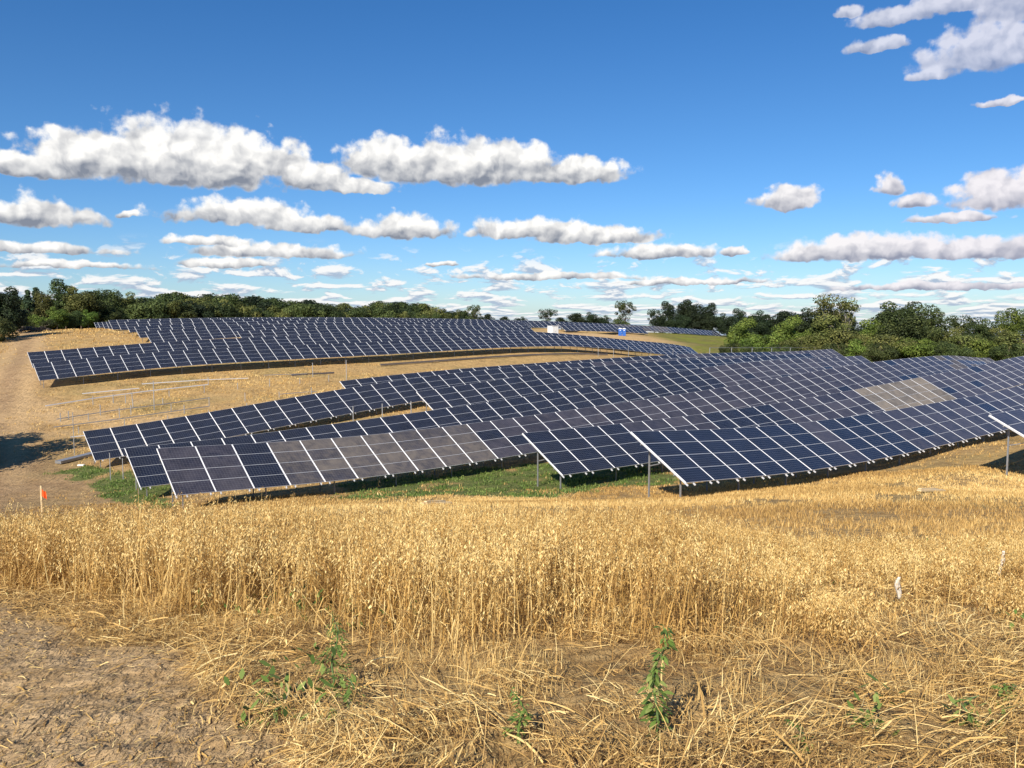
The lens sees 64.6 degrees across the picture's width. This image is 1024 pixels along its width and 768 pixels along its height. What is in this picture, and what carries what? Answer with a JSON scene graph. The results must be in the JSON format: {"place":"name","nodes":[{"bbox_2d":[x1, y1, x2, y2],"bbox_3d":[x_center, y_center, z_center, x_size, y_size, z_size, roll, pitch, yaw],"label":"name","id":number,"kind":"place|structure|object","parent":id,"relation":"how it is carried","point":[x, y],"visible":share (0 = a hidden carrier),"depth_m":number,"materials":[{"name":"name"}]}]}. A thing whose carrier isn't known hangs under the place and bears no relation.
{"place":"outdoors","nodes":[
{"label":"outdoors","id":0,"kind":"place"},
{"bbox_2d":[0,327,1023,767],"bbox_3d":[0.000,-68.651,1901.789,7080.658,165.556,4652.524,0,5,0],"label":"ground","id":1,"kind":"structure","parent":0,"point":[24,467],"depth_m":4.57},
{"bbox_2d":[0,316,19,341],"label":"shrub","id":2,"kind":"object","parent":1,"relation":"on","point":[4,330],"visible":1,"depth_m":145.71,"materials":[{"name":"green plant"}]},
{"bbox_2d":[0,286,28,335],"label":"tree","id":3,"kind":"object","parent":1,"relation":"on","point":[9,302],"visible":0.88,"depth_m":150.77,"materials":[{"name":"green plant"}]},
{"bbox_2d":[22,290,35,314],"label":"tree","id":4,"kind":"object","parent":1,"relation":"on","point":[28,304],"visible":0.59,"depth_m":203.64,"materials":[{"name":"green plant"}]},
{"bbox_2d":[17,324,53,332],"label":"brush pile","id":5,"kind":"object","parent":1,"relation":"on","point":[32,329],"visible":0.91,"depth_m":175.12,"materials":[{"name":"green plant"}]},
{"bbox_2d":[24,314,48,330],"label":"shrub","id":6,"kind":"object","parent":1,"relation":"on","point":[37,319],"visible":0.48,"depth_m":188.29,"materials":[{"name":"green plant"}]},
{"bbox_2d":[30,291,57,327],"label":"tree","id":7,"kind":"object","parent":1,"relation":"on","point":[44,302],"visible":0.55,"depth_m":201.07,"materials":[{"name":"green plant"}]},
{"bbox_2d":[38,319,56,330],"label":"shrub","id":8,"kind":"object","parent":1,"relation":"on","point":[50,322],"visible":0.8,"depth_m":188.81,"materials":[{"name":"green plant"}]},
{"bbox_2d":[45,306,69,328],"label":"tree","id":9,"kind":"object","parent":1,"relation":"on","point":[58,316],"visible":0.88,"depth_m":194.51,"materials":[{"name":"green plant"}]},
{"bbox_2d":[44,278,78,328],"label":"tree","id":10,"kind":"object","parent":1,"relation":"on","point":[57,297],"visible":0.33,"depth_m":209.30,"materials":[{"name":"green plant"}]},
{"bbox_2d":[55,452,92,463],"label":"rail bundle","id":11,"kind":"object","parent":1,"relation":"on","point":[74,458],"visible":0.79,"depth_m":66.46,"materials":[{"name":"metal"}]},
{"bbox_2d":[63,311,88,328],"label":"tree","id":12,"kind":"object","parent":1,"relation":"on","point":[75,321],"visible":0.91,"depth_m":198.65,"materials":[{"name":"green plant"}]},
{"bbox_2d":[61,286,106,328],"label":"tree","id":13,"kind":"object","parent":1,"relation":"on","point":[79,302],"visible":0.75,"depth_m":205.01,"materials":[{"name":"green plant"}]},
{"bbox_2d":[80,309,99,327],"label":"tree","id":14,"kind":"object","parent":1,"relation":"on","point":[91,317],"visible":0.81,"depth_m":203.71,"materials":[{"name":"green plant"}]},
{"bbox_2d":[84,290,120,323],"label":"tree","id":15,"kind":"object","parent":1,"relation":"on","point":[108,307],"visible":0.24,"depth_m":211.47,"materials":[{"name":"green plant"}]},
{"bbox_2d":[84,288,122,306],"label":"tree","id":16,"kind":"object","parent":1,"relation":"on","point":[111,296],"visible":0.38,"depth_m":220.79,"materials":[{"name":"green plant"}]},
{"bbox_2d":[98,310,123,321],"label":"tree","id":17,"kind":"object","parent":1,"relation":"on","point":[113,315],"visible":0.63,"depth_m":210.06,"materials":[{"name":"green plant"}]},
{"bbox_2d":[45,384,207,405],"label":"steel rail","id":18,"kind":"object","parent":1,"relation":"on","point":[124,394],"visible":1,"depth_m":95.50,"materials":[{"name":"metal"}]},
{"bbox_2d":[112,291,144,310],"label":"tree","id":19,"kind":"object","parent":1,"relation":"on","point":[128,299],"visible":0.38,"depth_m":224.68,"materials":[{"name":"green plant"}]},
{"bbox_2d":[55,406,208,426],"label":"steel rail","id":20,"kind":"object","parent":1,"relation":"on","point":[131,417],"visible":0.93,"depth_m":84.21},
{"bbox_2d":[56,397,209,419],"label":"steel rail","id":21,"kind":"object","parent":1,"relation":"on","point":[133,407],"visible":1,"depth_m":88.98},
{"bbox_2d":[15,292,477,330],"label":"distant wood","id":22,"kind":"object","parent":1,"relation":"on","point":[173,305],"visible":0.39,"depth_m":258.46,"materials":[{"name":"green plant"}]},
{"bbox_2d":[253,694,294,726],"bbox_3d":[-0.987,1.373,3.380,0.227,0.132,0.203,4,6,41],"label":"weed plant","id":23,"kind":"object","parent":1,"relation":"on","point":[274,715],"visible":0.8,"depth_m":3.36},
{"bbox_2d":[125,318,521,331],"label":"solar table","id":24,"kind":"object","parent":1,"relation":"on","point":[132,325],"visible":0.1,"depth_m":160.94,"materials":[{"name":"glass"}]},
{"bbox_2d":[117,318,531,333],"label":"solar table","id":25,"kind":"object","parent":1,"relation":"on","point":[122,325],"visible":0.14,"depth_m":172.29,"materials":[{"name":"glass"}]},
{"bbox_2d":[135,320,524,341],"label":"solar table","id":26,"kind":"object","parent":1,"relation":"on","point":[141,330],"visible":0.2,"depth_m":154.85,"materials":[{"name":"glass"}]},
{"bbox_2d":[314,612,353,697],"bbox_3d":[-0.829,1.271,3.724,0.194,0.417,0.220,3,6,34],"label":"weed plant","id":27,"kind":"object","parent":1,"relation":"on","point":[333,655],"visible":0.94,"depth_m":3.72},
{"bbox_2d":[145,322,533,342],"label":"solar table","id":28,"kind":"object","parent":1,"relation":"on","point":[192,334],"visible":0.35,"depth_m":144.31,"materials":[{"name":"glass"}]},
{"bbox_2d":[330,674,367,707],"bbox_3d":[-0.686,1.346,3.480,0.141,0.163,0.225,-3,5,-34],"label":"weed plant","id":29,"kind":"object","parent":1,"relation":"on","point":[352,691],"visible":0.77,"depth_m":3.49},
{"bbox_2d":[33,335,688,387],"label":"solar table","id":30,"kind":"object","parent":1,"relation":"on","point":[95,366],"visible":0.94,"depth_m":120.40,"materials":[{"name":"glass"}]},
{"bbox_2d":[43,462,679,509],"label":"green weeds","id":31,"kind":"object","parent":1,"relation":"on","point":[571,482],"visible":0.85,"depth_m":49.05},
{"bbox_2d":[27,330,697,367],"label":"solar table","id":32,"kind":"object","parent":1,"relation":"on","point":[61,355],"visible":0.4,"depth_m":127.06,"materials":[{"name":"glass"}]},
{"bbox_2d":[237,326,529,337],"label":"solar table","id":33,"kind":"object","parent":1,"relation":"on","point":[318,331],"visible":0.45,"depth_m":146.68,"materials":[{"name":"glass"}]},
{"bbox_2d":[83,356,742,466],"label":"solar table","id":34,"kind":"object","parent":1,"relation":"on","point":[235,421],"visible":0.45,"depth_m":73.72,"materials":[{"name":"glass"}]},
{"bbox_2d":[108,317,721,335],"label":"solar table","id":35,"kind":"object","parent":1,"relation":"on","point":[114,324],"visible":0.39,"depth_m":243.02,"materials":[{"name":"glass"}]},
{"bbox_2d":[465,304,481,318],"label":"tree","id":36,"kind":"object","parent":1,"relation":"on","point":[474,312],"visible":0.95,"depth_m":297.76,"materials":[{"name":"green plant"}]},
{"bbox_2d":[380,353,607,365],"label":"dark pipe","id":37,"kind":"object","parent":1,"relation":"on","point":[489,357],"visible":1,"depth_m":135.68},
{"bbox_2d":[124,356,869,497],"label":"solar table","id":38,"kind":"object","parent":1,"relation":"on","point":[147,466],"visible":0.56,"depth_m":69.27,"materials":[{"name":"glass"}]},
{"bbox_2d":[0,481,1023,663],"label":"oats","id":39,"kind":"object","parent":1,"relation":"on","point":[479,562],"visible":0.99,"depth_m":5.95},
{"bbox_2d":[894,577,901,598],"bbox_3d":[2.800,1.476,5.864,0.061,0.171,0.030,-2,5,-20],"label":"marker stake","id":40,"kind":"object","parent":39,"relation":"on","point":[898,590],"visible":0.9,"depth_m":5.86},
{"bbox_2d":[0,327,1023,724],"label":"stubble","id":41,"kind":"object","parent":1,"relation":"on","point":[842,491],"visible":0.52,"depth_m":23.59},
{"bbox_2d":[0,537,1023,767],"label":"straw litter","id":42,"kind":"object","parent":1,"relation":"on","point":[366,746],"visible":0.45,"depth_m":3.48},
{"bbox_2d":[7,531,1023,736],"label":"ground weeds","id":43,"kind":"object","parent":1,"relation":"on","point":[272,671],"visible":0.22,"depth_m":3.43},
{"bbox_2d":[502,687,533,745],"bbox_3d":[0.017,1.313,3.136,0.140,0.251,0.133,0,5,0],"label":"weed plant","id":44,"kind":"object","parent":1,"relation":"on","point":[523,717],"visible":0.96,"depth_m":3.12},
{"bbox_2d":[537,308,557,320],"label":"tree","id":45,"kind":"object","parent":1,"relation":"on","point":[544,313],"visible":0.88,"depth_m":288.46,"materials":[{"name":"green plant"}]},
{"bbox_2d":[156,356,994,508],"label":"solar table","id":46,"kind":"object","parent":1,"relation":"on","point":[210,469],"visible":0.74,"depth_m":52.34,"materials":[{"name":"glass"}]},
{"bbox_2d":[564,313,588,322],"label":"tree","id":47,"kind":"object","parent":1,"relation":"on","point":[576,317],"visible":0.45,"depth_m":297.35,"materials":[{"name":"green plant"}]},
{"bbox_2d":[340,349,843,387],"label":"solar table","id":48,"kind":"object","parent":1,"relation":"on","point":[824,353],"visible":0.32,"depth_m":112.59,"materials":[{"name":"glass"}]},
{"bbox_2d":[585,312,602,322],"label":"tree","id":49,"kind":"object","parent":1,"relation":"on","point":[592,318],"visible":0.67,"depth_m":296.89,"materials":[{"name":"green plant"}]},
{"bbox_2d":[558,324,647,334],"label":"solar table","id":50,"kind":"object","parent":1,"relation":"on","point":[585,327],"visible":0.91,"depth_m":235.29,"materials":[{"name":"glass"}]},
{"bbox_2d":[416,353,815,410],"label":"solar table","id":51,"kind":"object","parent":1,"relation":"on","point":[491,391],"visible":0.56,"depth_m":82.80,"materials":[{"name":"glass"}]},
{"bbox_2d":[614,300,636,323],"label":"tree","id":52,"kind":"object","parent":1,"relation":"on","point":[620,307],"visible":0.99,"depth_m":298.46,"materials":[{"name":"green plant"}]},
{"bbox_2d":[647,309,663,325],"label":"tree","id":53,"kind":"object","parent":1,"relation":"on","point":[653,313],"visible":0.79,"depth_m":303.23,"materials":[{"name":"green plant"}]},
{"bbox_2d":[637,624,678,739],"bbox_3d":[0.566,1.193,3.189,0.161,0.502,0.161,0,5,0],"label":"weed plant","id":54,"kind":"object","parent":1,"relation":"on","point":[649,710],"visible":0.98,"depth_m":3.17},
{"bbox_2d":[648,316,672,332],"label":"tree","id":55,"kind":"object","parent":1,"relation":"on","point":[660,321],"visible":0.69,"depth_m":297.81,"materials":[{"name":"green plant"}]},
{"bbox_2d":[660,301,675,333],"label":"tree","id":56,"kind":"object","parent":1,"relation":"on","point":[669,313],"visible":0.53,"depth_m":307.61,"materials":[{"name":"green plant"}]},
{"bbox_2d":[667,314,692,333],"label":"tree","id":57,"kind":"object","parent":1,"relation":"on","point":[676,322],"visible":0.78,"depth_m":296.20,"materials":[{"name":"green plant"}]},
{"bbox_2d":[674,299,689,333],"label":"tree","id":58,"kind":"object","parent":1,"relation":"on","point":[682,311],"visible":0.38,"depth_m":311.62,"materials":[{"name":"green plant"}]},
{"bbox_2d":[683,300,708,334],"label":"tree","id":59,"kind":"object","parent":1,"relation":"on","point":[691,310],"visible":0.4,"depth_m":307.01,"materials":[{"name":"green plant"}]},
{"bbox_2d":[683,312,716,329],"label":"tree","id":60,"kind":"object","parent":1,"relation":"on","point":[697,319],"visible":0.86,"depth_m":296.78,"materials":[{"name":"green plant"}]},
{"bbox_2d":[701,303,717,327],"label":"tree","id":61,"kind":"object","parent":1,"relation":"on","point":[712,307],"visible":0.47,"depth_m":307.08,"materials":[{"name":"green plant"}]},
{"bbox_2d":[709,313,727,333],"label":"tree","id":62,"kind":"object","parent":1,"relation":"on","point":[720,317],"visible":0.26,"depth_m":298.98,"materials":[{"name":"green plant"}]},
{"bbox_2d":[716,316,734,334],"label":"tree","id":63,"kind":"object","parent":1,"relation":"on","point":[724,324],"visible":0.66,"depth_m":288.49,"materials":[{"name":"green plant"}]},
{"bbox_2d":[718,343,740,352],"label":"shrub","id":64,"kind":"object","parent":1,"relation":"on","point":[728,346],"visible":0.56,"depth_m":169.16,"materials":[{"name":"green plant"}]},
{"bbox_2d":[730,308,745,329],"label":"tree","id":65,"kind":"object","parent":1,"relation":"on","point":[740,314],"visible":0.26,"depth_m":248.81,"materials":[{"name":"green plant"}]},
{"bbox_2d":[723,316,756,349],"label":"shrub","id":66,"kind":"object","parent":1,"relation":"on","point":[739,334],"visible":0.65,"depth_m":176.24,"materials":[{"name":"green plant"}]},
{"bbox_2d":[732,315,771,340],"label":"tree","id":67,"kind":"object","parent":1,"relation":"on","point":[760,329],"visible":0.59,"depth_m":237.07,"materials":[{"name":"green plant"}]},
{"bbox_2d":[740,346,765,351],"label":"shrub","id":68,"kind":"object","parent":1,"relation":"on","point":[749,349],"visible":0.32,"depth_m":164.13,"materials":[{"name":"green plant"}]},
{"bbox_2d":[737,334,781,351],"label":"shrub","id":69,"kind":"object","parent":1,"relation":"on","point":[761,344],"visible":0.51,"depth_m":170.30,"materials":[{"name":"green plant"}]},
{"bbox_2d":[750,310,772,338],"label":"tree","id":70,"kind":"object","parent":1,"relation":"on","point":[763,317],"visible":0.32,"depth_m":242.21,"materials":[{"name":"green plant"}]},
{"bbox_2d":[522,356,1023,487],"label":"solar table","id":71,"kind":"object","parent":1,"relation":"on","point":[592,449],"visible":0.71,"depth_m":59.61,"materials":[{"name":"glass"}]},
{"bbox_2d":[762,310,794,335],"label":"tree","id":72,"kind":"object","parent":1,"relation":"on","point":[779,318],"visible":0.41,"depth_m":242.31,"materials":[{"name":"green plant"}]},
{"bbox_2d":[766,344,795,351],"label":"shrub","id":73,"kind":"object","parent":1,"relation":"on","point":[785,347],"visible":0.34,"depth_m":167.36,"materials":[{"name":"green plant"}]},
{"bbox_2d":[770,314,805,342],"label":"shrub","id":74,"kind":"object","parent":1,"relation":"on","point":[787,333],"visible":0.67,"depth_m":176.10,"materials":[{"name":"green plant"}]},
{"bbox_2d":[780,307,817,334],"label":"tree","id":75,"kind":"object","parent":1,"relation":"on","point":[801,327],"visible":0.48,"depth_m":238.00,"materials":[{"name":"green plant"}]},
{"bbox_2d":[783,719,815,756],"bbox_3d":[1.097,1.362,3.100,0.122,0.162,0.132,0,5,0],"label":"weed plant","id":76,"kind":"object","parent":1,"relation":"on","point":[799,729],"visible":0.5,"depth_m":3.09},
{"bbox_2d":[780,335,821,350],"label":"shrub","id":77,"kind":"object","parent":1,"relation":"on","point":[808,339],"visible":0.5,"depth_m":169.99,"materials":[{"name":"green plant"}]},
{"bbox_2d":[801,344,825,350],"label":"shrub","id":78,"kind":"object","parent":1,"relation":"on","point":[810,347],"visible":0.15,"depth_m":162.54,"materials":[{"name":"green plant"}]},
{"bbox_2d":[630,385,1023,496],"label":"solar table","id":79,"kind":"object","parent":1,"relation":"on","point":[685,457],"visible":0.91,"depth_m":45.81,"materials":[{"name":"glass"}]},
{"bbox_2d":[806,313,852,347],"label":"shrub","id":80,"kind":"object","parent":1,"relation":"on","point":[831,321],"visible":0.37,"depth_m":171.14,"materials":[{"name":"green plant"}]},
{"bbox_2d":[807,293,851,327],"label":"tree","id":81,"kind":"object","parent":1,"relation":"on","point":[829,306],"visible":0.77,"depth_m":180.26,"materials":[{"name":"green plant"}]},
{"bbox_2d":[823,342,853,355],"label":"shrub","id":82,"kind":"object","parent":1,"relation":"on","point":[844,351],"visible":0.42,"depth_m":157.12,"materials":[{"name":"green plant"}]},
{"bbox_2d":[817,329,874,355],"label":"shrub","id":83,"kind":"object","parent":1,"relation":"on","point":[844,339],"visible":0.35,"depth_m":163.02,"materials":[{"name":"green plant"}]},
{"bbox_2d":[836,296,860,330],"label":"tree","id":84,"kind":"object","parent":1,"relation":"on","point":[847,316],"visible":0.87,"depth_m":180.72,"materials":[{"name":"green plant"}]},
{"bbox_2d":[844,338,880,361],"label":"shrub","id":85,"kind":"object","parent":1,"relation":"on","point":[856,346],"visible":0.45,"depth_m":154.97,"materials":[{"name":"green plant"}]},
{"bbox_2d":[857,318,884,340],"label":"shrub","id":86,"kind":"object","parent":1,"relation":"on","point":[866,323],"visible":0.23,"depth_m":167.05,"materials":[{"name":"green plant"}]},
{"bbox_2d":[861,343,899,361],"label":"shrub","id":87,"kind":"object","parent":1,"relation":"on","point":[889,353],"visible":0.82,"depth_m":141.20,"materials":[{"name":"green plant"}]},
{"bbox_2d":[854,333,919,360],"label":"shrub","id":88,"kind":"object","parent":1,"relation":"on","point":[890,339],"visible":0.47,"depth_m":151.16,"materials":[{"name":"green plant"}]},
{"bbox_2d":[873,300,931,330],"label":"tree","id":89,"kind":"object","parent":1,"relation":"on","point":[887,315],"visible":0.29,"depth_m":168.03,"materials":[{"name":"green plant"}]},
{"bbox_2d":[874,314,944,357],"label":"tree","id":90,"kind":"object","parent":1,"relation":"on","point":[912,325],"visible":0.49,"depth_m":157.67,"materials":[{"name":"green plant"}]},
{"bbox_2d":[893,337,940,358],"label":"shrub","id":91,"kind":"object","parent":1,"relation":"on","point":[916,350],"visible":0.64,"depth_m":147.45,"materials":[{"name":"green plant"}]},
{"bbox_2d":[897,301,939,341],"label":"tree","id":92,"kind":"object","parent":1,"relation":"on","point":[924,312],"visible":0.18,"depth_m":167.36,"materials":[{"name":"green plant"}]},
{"bbox_2d":[915,310,956,340],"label":"tree","id":93,"kind":"object","parent":1,"relation":"on","point":[938,320],"visible":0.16,"depth_m":163.53,"materials":[{"name":"green plant"}]},
{"bbox_2d":[915,340,956,356],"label":"shrub","id":94,"kind":"object","parent":1,"relation":"on","point":[940,343],"visible":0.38,"depth_m":147.57,"materials":[{"name":"green plant"}]},
{"bbox_2d":[932,326,964,345],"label":"shrub","id":95,"kind":"object","parent":1,"relation":"on","point":[957,333],"visible":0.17,"depth_m":158.84,"materials":[{"name":"green plant"}]},
{"bbox_2d":[935,343,975,356],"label":"shrub","id":96,"kind":"object","parent":1,"relation":"on","point":[966,353],"visible":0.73,"depth_m":145.11,"materials":[{"name":"green plant"}]},
{"bbox_2d":[939,335,987,357],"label":"shrub","id":97,"kind":"object","parent":1,"relation":"on","point":[964,339],"visible":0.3,"depth_m":153.22,"materials":[{"name":"green plant"}]},
{"bbox_2d":[944,314,984,334],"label":"tree","id":98,"kind":"object","parent":1,"relation":"on","point":[969,320],"visible":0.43,"depth_m":174.05,"materials":[{"name":"green plant"}]},
{"bbox_2d":[947,694,986,729],"bbox_3d":[1.927,1.385,3.417,0.194,0.172,0.156,2,5,29],"label":"weed plant","id":99,"kind":"object","parent":1,"relation":"on","point":[964,708],"visible":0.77,"depth_m":3.41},
{"bbox_2d":[958,318,994,341],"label":"tree","id":100,"kind":"object","parent":1,"relation":"on","point":[979,330],"visible":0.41,"depth_m":163.94,"materials":[{"name":"green plant"}]},
{"bbox_2d":[960,339,1006,360],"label":"shrub","id":101,"kind":"object","parent":1,"relation":"on","point":[982,349],"visible":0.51,"depth_m":148.42,"materials":[{"name":"green plant"}]},
{"bbox_2d":[988,326,1019,349],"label":"shrub","id":102,"kind":"object","parent":1,"relation":"on","point":[1002,333],"visible":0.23,"depth_m":149.63,"materials":[{"name":"green plant"}]},
{"bbox_2d":[985,332,1023,358],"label":"shrub","id":103,"kind":"object","parent":1,"relation":"on","point":[1012,336],"visible":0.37,"depth_m":146.48,"materials":[{"name":"green plant"}]},
{"bbox_2d":[987,344,1023,360],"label":"shrub","id":104,"kind":"object","parent":1,"relation":"on","point":[997,352],"visible":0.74,"depth_m":141.17,"materials":[{"name":"green plant"}]},
{"bbox_2d":[988,408,1023,474],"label":"solar table","id":105,"kind":"object","parent":1,"relation":"on","point":[1012,420],"visible":0.91,"depth_m":41.96,"materials":[{"name":"glass"}]},
{"bbox_2d":[988,683,1023,711],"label":"weed plant","id":106,"kind":"object","parent":1,"relation":"on","point":[1004,688],"visible":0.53,"depth_m":3.59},
{"bbox_2d":[994,307,1023,340],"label":"tree","id":107,"kind":"object","parent":1,"relation":"on","point":[1012,324],"visible":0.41,"depth_m":158.78,"materials":[{"name":"green plant"}]},
{"bbox_2d":[0,0,1023,338],"label":"sky","id":108,"kind":"structure","parent":0,"point":[513,159],"materials":[{"name":"blue"}]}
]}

